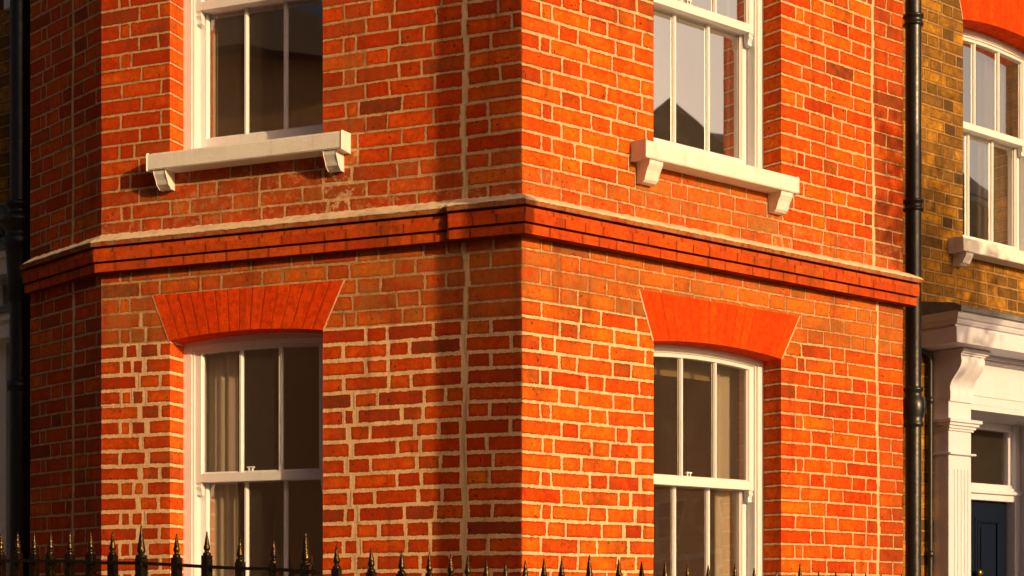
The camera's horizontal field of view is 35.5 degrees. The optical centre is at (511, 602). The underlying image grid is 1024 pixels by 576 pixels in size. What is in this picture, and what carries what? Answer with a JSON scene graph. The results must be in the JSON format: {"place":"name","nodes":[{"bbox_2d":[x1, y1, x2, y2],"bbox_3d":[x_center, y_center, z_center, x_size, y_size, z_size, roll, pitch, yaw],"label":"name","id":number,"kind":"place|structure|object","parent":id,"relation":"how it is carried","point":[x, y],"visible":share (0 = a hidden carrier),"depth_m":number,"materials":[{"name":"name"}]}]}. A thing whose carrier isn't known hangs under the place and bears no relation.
{"place":"outdoors","nodes":[
{"label":"outdoors","id":0,"kind":"place"},
{"bbox_2d":[20,0,923,575],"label":"corner house","id":1,"kind":"structure","parent":0,"point":[446,278],"depth_m":7.79,"materials":[{"name":"red brick"}]},
{"bbox_2d":[211,15,217,137],"bbox_3d":[-1.518,-2.956,7.995,0.111,1.488,0.018,0,0,19],"label":"curtain","id":2,"kind":"object","parent":1,"relation":"hanging from","point":[214,76],"visible":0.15,"depth_m":7.98,"materials":[{"name":"fabric"}]},
{"bbox_2d":[206,351,237,575],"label":"curtain","id":3,"kind":"object","parent":1,"relation":"hanging from","point":[221,412],"visible":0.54,"depth_m":7.96,"materials":[{"name":"fabric"}]},
{"bbox_2d":[183,322,322,575],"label":"window","id":4,"kind":"structure","parent":1,"relation":"in","point":[197,482],"depth_m":7.84,"materials":[{"name":"white paint"}]},
{"bbox_2d":[184,0,322,149],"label":"window","id":5,"kind":"structure","parent":1,"relation":"in","point":[197,13],"depth_m":7.87,"materials":[{"name":"white paint"}]},
{"bbox_2d":[654,357,710,381],"bbox_3d":[0.837,-1.254,8.119,0.778,0.220,0.004,0,0,-39],"label":"roller blind","id":6,"kind":"object","parent":1,"relation":"attached to","point":[696,370],"visible":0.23,"depth_m":8.16,"materials":[{"name":"fabric"}]},
{"bbox_2d":[654,0,762,168],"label":"window","id":7,"kind":"structure","parent":1,"relation":"in","point":[708,54],"depth_m":8.11,"materials":[{"name":"white paint"}]},
{"bbox_2d":[654,337,763,575],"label":"window","id":8,"kind":"structure","parent":1,"relation":"in","point":[749,486],"depth_m":8.22,"materials":[{"name":"white paint"}]},
{"bbox_2d":[714,365,738,575],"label":"curtain","id":9,"kind":"object","parent":1,"relation":"hanging from","point":[727,467],"visible":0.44,"depth_m":8.29,"materials":[{"name":"fabric"}]},
{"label":"pavement","id":10,"kind":"structure","parent":0,"visible":0},
{"bbox_2d":[0,0,9,575],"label":"neighbour house","id":11,"kind":"structure","parent":10,"relation":"on","point":[4,302],"depth_m":9.16,"materials":[{"name":"brick"}]},
{"bbox_2d":[0,0,30,575],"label":"drainpipe","id":12,"kind":"object","parent":11,"relation":"attached to","point":[15,224],"visible":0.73,"depth_m":8.70,"materials":[{"name":"black metal"}]},
{"bbox_2d":[0,525,314,575],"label":"iron railing","id":13,"kind":"object","parent":10,"relation":"on","point":[141,563],"visible":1,"depth_m":6.26,"materials":[{"name":"black metal"}]},
{"bbox_2d":[331,544,528,575],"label":"iron railing","id":14,"kind":"object","parent":10,"relation":"on","point":[336,569],"visible":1,"depth_m":6.01,"materials":[{"name":"black metal"}]},
{"bbox_2d":[541,555,918,575],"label":"iron railing","id":15,"kind":"object","parent":10,"relation":"on","point":[589,571],"visible":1,"depth_m":6.46,"materials":[{"name":"black metal"}]},
{"bbox_2d":[903,0,1023,575],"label":"neighbour house","id":16,"kind":"structure","parent":10,"relation":"on","point":[972,195],"depth_m":10.15,"materials":[{"name":"brick"}]},
{"bbox_2d":[903,0,926,575],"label":"drainpipe","id":17,"kind":"object","parent":16,"relation":"attached to","point":[914,407],"visible":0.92,"depth_m":9.21,"materials":[{"name":"black metal"}]},
{"bbox_2d":[921,348,933,575],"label":"waste pipe","id":18,"kind":"object","parent":16,"relation":"attached to","point":[929,403],"visible":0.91,"depth_m":9.88,"materials":[{"name":"black metal"}]},
{"bbox_2d":[971,500,1005,575],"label":"door","id":19,"kind":"structure","parent":16,"relation":"in","point":[988,518],"depth_m":10.82,"materials":[{"name":"blue paint"}]},
{"bbox_2d":[963,29,1023,250],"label":"window","id":20,"kind":"structure","parent":16,"relation":"in","point":[993,69],"depth_m":10.68,"materials":[{"name":"white paint"}]}
]}

